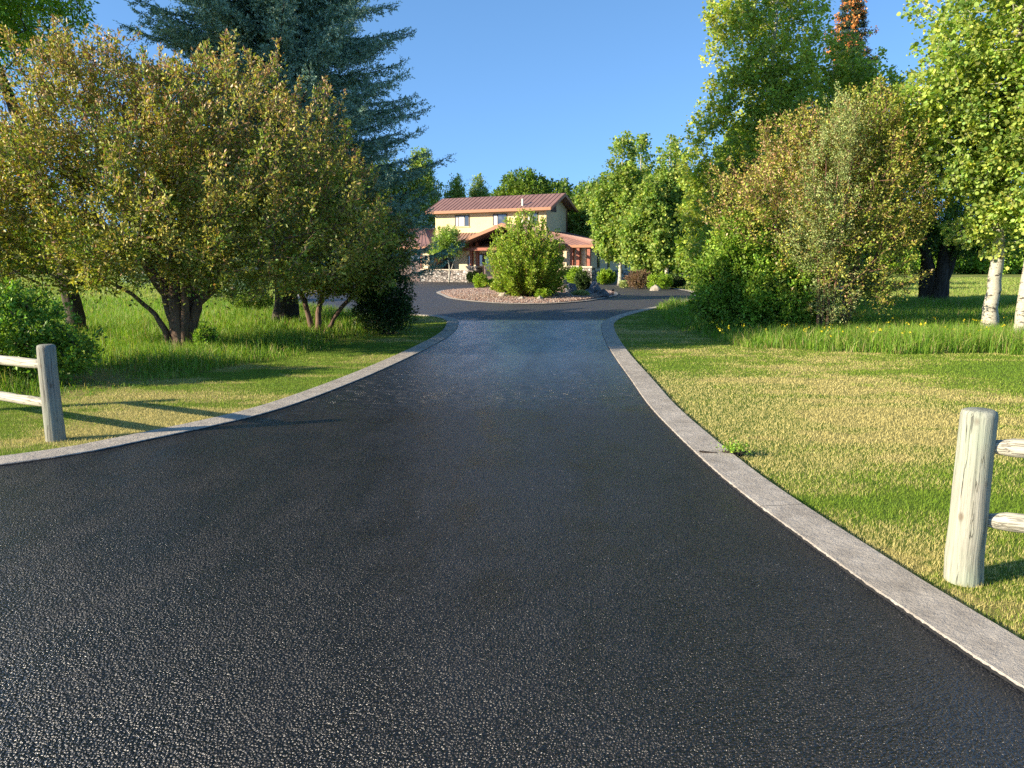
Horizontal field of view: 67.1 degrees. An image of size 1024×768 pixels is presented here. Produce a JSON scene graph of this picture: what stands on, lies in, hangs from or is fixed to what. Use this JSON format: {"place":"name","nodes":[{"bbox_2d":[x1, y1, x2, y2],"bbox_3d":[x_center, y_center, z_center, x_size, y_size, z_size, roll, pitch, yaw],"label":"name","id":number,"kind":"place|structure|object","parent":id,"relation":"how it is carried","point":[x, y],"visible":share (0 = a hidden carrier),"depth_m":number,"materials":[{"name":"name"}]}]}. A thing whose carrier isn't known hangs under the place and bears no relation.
{"place":"outdoors","nodes":[
{"label":"outdoors","id":0,"kind":"place"},
{"bbox_2d":[0,281,1023,767],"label":"driveway","id":1,"kind":"structure","parent":0,"point":[488,535],"depth_m":3.78,"materials":[{"name":"black asphalt"}]},
{"bbox_2d":[436,290,617,303],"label":"kerb","id":2,"kind":"structure","parent":1,"relation":"on","point":[448,297],"depth_m":33.41,"materials":[{"name":"concrete"}]},
{"bbox_2d":[440,286,614,302],"bbox_3d":[0.814,-5.069,41.711,9.754,0.359,20.717,0,9,0],"label":"island mound","id":3,"kind":"object","parent":1,"relation":"on","point":[523,296],"visible":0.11,"depth_m":34.51,"materials":[{"name":"beige gravel"}]},
{"bbox_2d":[472,272,488,287],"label":"gold shrub","id":4,"kind":"object","parent":3,"relation":"on","point":[478,278],"visible":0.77,"depth_m":45.37,"materials":[{"name":"green plant"}]},
{"bbox_2d":[498,291,511,295],"bbox_3d":[-0.304,-4.062,35.325,0.611,0.370,0.577,-3,9,-16],"label":"boulder","id":5,"kind":"object","parent":3,"relation":"on","point":[503,294],"visible":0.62,"depth_m":35.10,"materials":[{"name":"beige stone"}]},
{"bbox_2d":[481,208,570,296],"bbox_3d":[0.630,-5.967,35.315,4.148,4.164,4.097,0,9,0],"label":"amur maple","id":6,"kind":"object","parent":3,"relation":"on","point":[523,263],"visible":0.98,"depth_m":34.45,"materials":[{"name":"green plant"}]},
{"bbox_2d":[534,287,551,297],"bbox_3d":[1.401,-4.006,34.015,0.874,0.567,0.778,7,11,38],"label":"gold shrub","id":7,"kind":"object","parent":3,"relation":"on","point":[545,292],"visible":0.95,"depth_m":33.89,"materials":[{"name":"green plant"}]},
{"bbox_2d":[565,283,576,291],"bbox_3d":[2.967,-4.614,38.231,0.612,0.785,0.394,6,11,33],"label":"boulder","id":8,"kind":"object","parent":3,"relation":"on","point":[571,287],"visible":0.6,"depth_m":38.09,"materials":[{"name":"grey stone"}]},
{"bbox_2d":[569,289,589,295],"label":"silver mat plant","id":9,"kind":"object","parent":3,"relation":"on","point":[582,292],"visible":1,"depth_m":35.95,"materials":[{"name":"green plant"}]},
{"bbox_2d":[573,270,591,289],"bbox_3d":[3.589,-5.212,39.148,1.041,1.134,0.976,0,9,0],"label":"boxwood shrub","id":10,"kind":"object","parent":3,"relation":"on","point":[582,280],"visible":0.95,"depth_m":38.96,"materials":[{"name":"green plant"}]},
{"bbox_2d":[589,281,601,292],"bbox_3d":[4.140,-4.612,38.261,0.799,1.005,0.622,0,9,0],"label":"boulder","id":11,"kind":"object","parent":3,"relation":"on","point":[594,287],"visible":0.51,"depth_m":38.02,"materials":[{"name":"grey stone"}]},
{"bbox_2d":[597,289,608,296],"bbox_3d":[4.383,-4.313,36.996,0.544,0.512,0.424,5,10,29],"label":"boulder","id":12,"kind":"object","parent":3,"relation":"on","point":[604,292],"visible":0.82,"depth_m":36.87,"materials":[{"name":"grey stone"}]},
{"bbox_2d":[0,266,1023,639],"bbox_3d":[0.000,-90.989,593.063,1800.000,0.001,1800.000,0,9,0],"label":"ground","id":13,"kind":"structure","parent":0,"point":[106,376],"depth_m":8.82,"materials":[{"name":"green plant"}]},
{"bbox_2d":[0,220,53,273],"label":"hedgerow tree","id":14,"kind":"object","parent":13,"relation":"on","point":[26,244],"visible":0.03,"depth_m":120.84,"materials":[{"name":"green plant"}]},
{"bbox_2d":[0,344,65,441],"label":"rail fence","id":15,"kind":"object","parent":13,"relation":"on","point":[49,401],"visible":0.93,"depth_m":7.18,"materials":[{"name":"grey wood"}]},
{"bbox_2d":[0,0,99,334],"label":"ash tree","id":16,"kind":"object","parent":13,"relation":"on","point":[19,12],"visible":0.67,"depth_m":16.70,"materials":[{"name":"green plant"}]},
{"bbox_2d":[0,276,106,383],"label":"honeysuckle bush","id":17,"kind":"object","parent":13,"relation":"on","point":[27,326],"visible":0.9,"depth_m":10.43,"materials":[{"name":"green plant"}]},
{"bbox_2d":[29,220,125,273],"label":"hedgerow tree","id":18,"kind":"object","parent":13,"relation":"on","point":[41,243],"visible":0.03,"depth_m":115.71,"materials":[{"name":"green plant"}]},
{"bbox_2d":[0,13,400,349],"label":"crabapple tree","id":19,"kind":"object","parent":13,"relation":"on","point":[163,192],"visible":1,"depth_m":13.10,"materials":[{"name":"green plant"}]},
{"bbox_2d":[190,318,221,347],"bbox_3d":[-5.615,-0.858,14.113,0.595,0.715,0.603,6,11,34],"label":"shrub","id":20,"kind":"object","parent":13,"relation":"on","point":[202,334],"visible":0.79,"depth_m":14.11,"materials":[{"name":"green plant"}]},
{"bbox_2d":[0,295,413,397],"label":"tall grass","id":21,"kind":"structure","parent":13,"relation":"on","point":[137,329],"depth_m":15.55,"materials":[{"name":"green plant"}]},
{"bbox_2d":[0,292,458,465],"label":"kerb","id":22,"kind":"structure","parent":13,"relation":"on","point":[449,329],"depth_m":8.28,"materials":[{"name":"concrete"}]},
{"bbox_2d":[200,283,273,299],"bbox_3d":[-12.238,-4.533,33.765,3.896,1.977,3.421,0,9,0],"label":"shrub","id":23,"kind":"object","parent":13,"relation":"on","point":[223,295],"visible":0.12,"depth_m":32.99,"materials":[{"name":"green plant"}]},
{"bbox_2d":[231,287,273,312],"bbox_3d":[-8.193,-2.626,24.405,1.308,1.032,1.316,-5,10,-30],"label":"shrub","id":24,"kind":"object","parent":13,"relation":"on","point":[269,302],"visible":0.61,"depth_m":24.16,"materials":[{"name":"green plant"}]},
{"bbox_2d":[71,0,465,322],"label":"blue spruce","id":25,"kind":"object","parent":13,"relation":"on","point":[317,38],"visible":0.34,"depth_m":18.35,"materials":[{"name":"green plant"}]},
{"bbox_2d":[222,121,420,333],"bbox_3d":[-4.361,-3.469,17.569,4.158,4.897,3.915,8,12,42],"label":"crabapple tree","id":26,"kind":"object","parent":13,"relation":"on","point":[372,276],"visible":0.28,"depth_m":17.11,"materials":[{"name":"green plant"}]},
{"bbox_2d":[345,251,419,334],"bbox_3d":[-3.030,-2.263,17.991,1.819,2.295,1.725,0,9,0],"label":"dark shrub","id":27,"kind":"object","parent":13,"relation":"on","point":[388,313],"visible":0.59,"depth_m":17.75,"materials":[{"name":"green plant"}]},
{"bbox_2d":[365,156,411,216],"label":"poplar tree","id":28,"kind":"object","parent":13,"relation":"on","point":[394,191],"visible":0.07,"depth_m":84.61,"materials":[{"name":"green plant"}]},
{"bbox_2d":[397,146,447,228],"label":"poplar tree","id":29,"kind":"object","parent":13,"relation":"on","point":[428,181],"visible":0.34,"depth_m":86.50,"materials":[{"name":"green plant"}]},
{"bbox_2d":[427,224,468,282],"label":"young maple","id":30,"kind":"object","parent":13,"relation":"on","point":[452,235],"visible":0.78,"depth_m":64.74,"materials":[{"name":"green plant"}]},
{"bbox_2d":[439,173,467,198],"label":"poplar tree","id":31,"kind":"object","parent":13,"relation":"on","point":[457,191],"visible":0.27,"depth_m":89.12,"materials":[{"name":"green plant"}]},
{"bbox_2d":[466,270,477,282],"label":"boxwood shrub","id":32,"kind":"object","parent":13,"relation":"on","point":[469,276],"visible":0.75,"depth_m":65.62,"materials":[{"name":"green plant"}]},
{"bbox_2d":[466,173,491,197],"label":"poplar tree","id":33,"kind":"object","parent":13,"relation":"on","point":[478,181],"visible":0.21,"depth_m":91.16,"materials":[{"name":"green plant"}]},
{"bbox_2d":[396,193,631,283],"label":"house","id":34,"kind":"structure","parent":13,"relation":"on","point":[476,221],"depth_m":69.54,"materials":[{"name":"yellow paint"}]},
{"bbox_2d":[396,255,419,280],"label":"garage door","id":35,"kind":"structure","parent":34,"relation":"in","point":[409,270],"depth_m":71.35,"materials":[{"name":"grey glass"}]},
{"bbox_2d":[443,256,453,268],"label":"window","id":36,"kind":"structure","parent":34,"relation":"in","point":[446,266],"depth_m":71.84,"materials":[{"name":"black glass"}]},
{"bbox_2d":[455,215,469,226],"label":"window","id":37,"kind":"structure","parent":34,"relation":"in","point":[460,220],"depth_m":71.54,"materials":[{"name":"glass"}]},
{"bbox_2d":[484,254,494,279],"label":"front door","id":38,"kind":"structure","parent":34,"relation":"in","point":[486,272],"depth_m":69.86,"materials":[{"name":"grey glass"}]},
{"bbox_2d":[492,214,506,226],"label":"window","id":39,"kind":"structure","parent":34,"relation":"in","point":[497,218],"depth_m":69.73,"materials":[{"name":"glass"}]},
{"bbox_2d":[527,212,537,222],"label":"window","id":40,"kind":"structure","parent":34,"relation":"in","point":[534,214],"depth_m":68.01,"materials":[{"name":"glass"}]},
{"bbox_2d":[597,252,599,267],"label":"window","id":41,"kind":"structure","parent":34,"relation":"in","point":[598,259],"depth_m":64.48,"materials":[{"name":"glass"}]},
{"bbox_2d":[9,277,1020,301],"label":"meadow grass","id":42,"kind":"structure","parent":13,"relation":"on","point":[1009,282],"depth_m":48.81,"materials":[{"name":"green plant"}]},
{"bbox_2d":[489,166,577,201],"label":"cottonwood tree","id":43,"kind":"object","parent":13,"relation":"on","point":[515,184],"visible":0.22,"depth_m":95.81,"materials":[{"name":"green plant"}]},
{"bbox_2d":[564,266,586,283],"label":"gold shrub","id":44,"kind":"object","parent":13,"relation":"on","point":[570,275],"visible":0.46,"depth_m":59.14,"materials":[{"name":"green plant"}]},
{"bbox_2d":[567,183,603,236],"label":"aspen tree","id":45,"kind":"object","parent":13,"relation":"on","point":[577,224],"visible":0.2,"depth_m":71.55,"materials":[{"name":"green plant"}]},
{"bbox_2d":[569,176,607,202],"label":"cottonwood tree","id":46,"kind":"object","parent":13,"relation":"on","point":[579,189],"visible":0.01,"depth_m":88.49,"materials":[{"name":"green plant"}]},
{"bbox_2d":[596,268,616,283],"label":"gold shrub","id":47,"kind":"object","parent":13,"relation":"on","point":[606,276],"visible":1,"depth_m":61.02,"materials":[{"name":"green plant"}]},
{"bbox_2d":[586,129,649,285],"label":"aspen tree","id":48,"kind":"object","parent":13,"relation":"on","point":[620,183],"visible":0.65,"depth_m":56.36,"materials":[{"name":"green plant"}]},
{"bbox_2d":[618,280,629,287],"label":"gold shrub","id":49,"kind":"object","parent":13,"relation":"on","point":[621,284],"visible":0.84,"depth_m":52.36,"materials":[{"name":"green plant"}]},
{"bbox_2d":[625,269,651,288],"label":"barberry shrub","id":50,"kind":"object","parent":13,"relation":"on","point":[637,279],"visible":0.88,"depth_m":50.16,"materials":[{"name":"brown plant"}]},
{"bbox_2d":[630,132,657,266],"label":"aspen tree","id":51,"kind":"object","parent":13,"relation":"on","point":[644,143],"visible":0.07,"depth_m":58.48,"materials":[{"name":"green plant"}]},
{"bbox_2d":[615,174,682,274],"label":"aspen tree","id":52,"kind":"object","parent":13,"relation":"on","point":[646,233],"visible":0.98,"depth_m":52.66,"materials":[{"name":"green plant"}]},
{"bbox_2d":[650,285,660,290],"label":"boulder","id":53,"kind":"object","parent":13,"relation":"on","point":[655,288],"visible":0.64,"depth_m":46.92,"materials":[{"name":"beige stone"}]},
{"bbox_2d":[627,134,688,274],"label":"aspen tree","id":54,"kind":"object","parent":13,"relation":"on","point":[665,172],"visible":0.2,"depth_m":54.55,"materials":[{"name":"green plant"}]},
{"bbox_2d":[632,266,684,274],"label":"hedgerow tree","id":55,"kind":"object","parent":13,"relation":"on","point":[672,268],"visible":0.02,"depth_m":114.37,"materials":[{"name":"green plant"}]},
{"bbox_2d":[646,271,672,288],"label":"spirea shrub","id":56,"kind":"object","parent":13,"relation":"on","point":[660,281],"visible":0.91,"depth_m":49.20,"materials":[{"name":"green plant"}]},
{"bbox_2d":[666,272,686,287],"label":"boxwood shrub","id":57,"kind":"object","parent":13,"relation":"on","point":[678,281],"visible":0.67,"depth_m":50.66,"materials":[{"name":"green plant"}]},
{"bbox_2d":[668,128,773,290],"bbox_3d":[8.728,-6.817,30.819,4.728,7.401,3.926,0,9,0],"label":"aspen tree","id":58,"kind":"object","parent":13,"relation":"on","point":[680,258],"visible":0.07,"depth_m":30.92,"materials":[{"name":"green plant"}]},
{"bbox_2d":[699,433,751,456],"bbox_3d":[1.859,0.546,6.674,0.471,0.238,0.363,0,9,0],"label":"kerb weed","id":59,"kind":"object","parent":13,"relation":"on","point":[730,447],"visible":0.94,"depth_m":6.67,"materials":[{"name":"green plant"}]},
{"bbox_2d":[672,0,840,266],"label":"aspen tree","id":60,"kind":"object","parent":13,"relation":"on","point":[776,90],"visible":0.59,"depth_m":25.61,"materials":[{"name":"green plant"}]},
{"bbox_2d":[683,204,844,330],"bbox_3d":[6.025,-2.828,18.733,3.799,3.202,2.476,0,9,0],"label":"chokecherry bush","id":61,"kind":"object","parent":13,"relation":"on","point":[731,277],"visible":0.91,"depth_m":18.32,"materials":[{"name":"green plant"}]},
{"bbox_2d":[601,282,1023,691],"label":"kerb","id":62,"kind":"structure","parent":13,"relation":"on","point":[991,646],"depth_m":4.39,"materials":[{"name":"concrete"}]},
{"bbox_2d":[771,81,877,331],"bbox_3d":[7.022,-3.944,17.584,2.246,5.803,1.655,0,9,0],"label":"silver buffaloberry","id":63,"kind":"object","parent":13,"relation":"on","point":[840,168],"visible":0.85,"depth_m":17.42,"materials":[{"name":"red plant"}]},
{"bbox_2d":[696,72,953,328],"bbox_3d":[7.315,-4.237,18.522,5.997,6.093,3.914,0,9,0],"label":"olive crabapple","id":64,"kind":"object","parent":13,"relation":"on","point":[881,150],"visible":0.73,"depth_m":17.77,"materials":[{"name":"green plant"}]},
{"bbox_2d":[655,295,1023,355],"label":"tall grass","id":65,"kind":"structure","parent":13,"relation":"on","point":[934,334],"depth_m":16.36,"materials":[{"name":"green plant"}]},
{"bbox_2d":[795,0,909,297],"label":"cone laden spruce","id":66,"kind":"object","parent":13,"relation":"on","point":[853,17],"visible":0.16,"depth_m":31.89,"materials":[{"name":"green plant"}]},
{"bbox_2d":[779,29,931,296],"bbox_3d":[12.561,-7.745,28.658,5.553,9.899,4.527,0,9,0],"label":"aspen tree","id":67,"kind":"object","parent":13,"relation":"on","point":[852,66],"visible":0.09,"depth_m":27.26,"materials":[{"name":"green plant"}]},
{"bbox_2d":[708,312,1011,336],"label":"wildflowers","id":68,"kind":"object","parent":13,"relation":"on","point":[920,324],"visible":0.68,"depth_m":17.09,"materials":[{"name":"green plant"}]},
{"bbox_2d":[868,225,966,273],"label":"hedgerow tree","id":69,"kind":"object","parent":13,"relation":"on","point":[957,264],"visible":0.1,"depth_m":116.05,"materials":[{"name":"green plant"}]},
{"bbox_2d":[850,86,1023,302],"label":"willow tree","id":70,"kind":"object","parent":13,"relation":"on","point":[937,284],"visible":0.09,"depth_m":30.76,"materials":[{"name":"green plant"}]},
{"bbox_2d":[884,0,1023,329],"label":"aspen tree","id":71,"kind":"object","parent":13,"relation":"on","point":[955,97],"visible":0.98,"depth_m":17.16,"materials":[{"name":"green plant"}]},
{"bbox_2d":[943,407,1023,587],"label":"rail fence","id":72,"kind":"object","parent":13,"relation":"on","point":[972,519],"visible":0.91,"depth_m":3.93,"materials":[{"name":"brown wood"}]},
{"bbox_2d":[953,235,1023,273],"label":"hedgerow tree","id":73,"kind":"object","parent":13,"relation":"on","point":[982,266],"visible":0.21,"depth_m":118.02,"materials":[{"name":"green plant"}]},
{"bbox_2d":[1006,55,1023,332],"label":"aspen tree","id":74,"kind":"object","parent":13,"relation":"on","point":[1019,317],"visible":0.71,"depth_m":16.76,"materials":[{"name":"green plant"}]},
{"bbox_2d":[0,0,1023,261],"label":"sky","id":75,"kind":"structure","parent":0,"point":[544,86],"materials":[{"name":"blue"}]}
]}

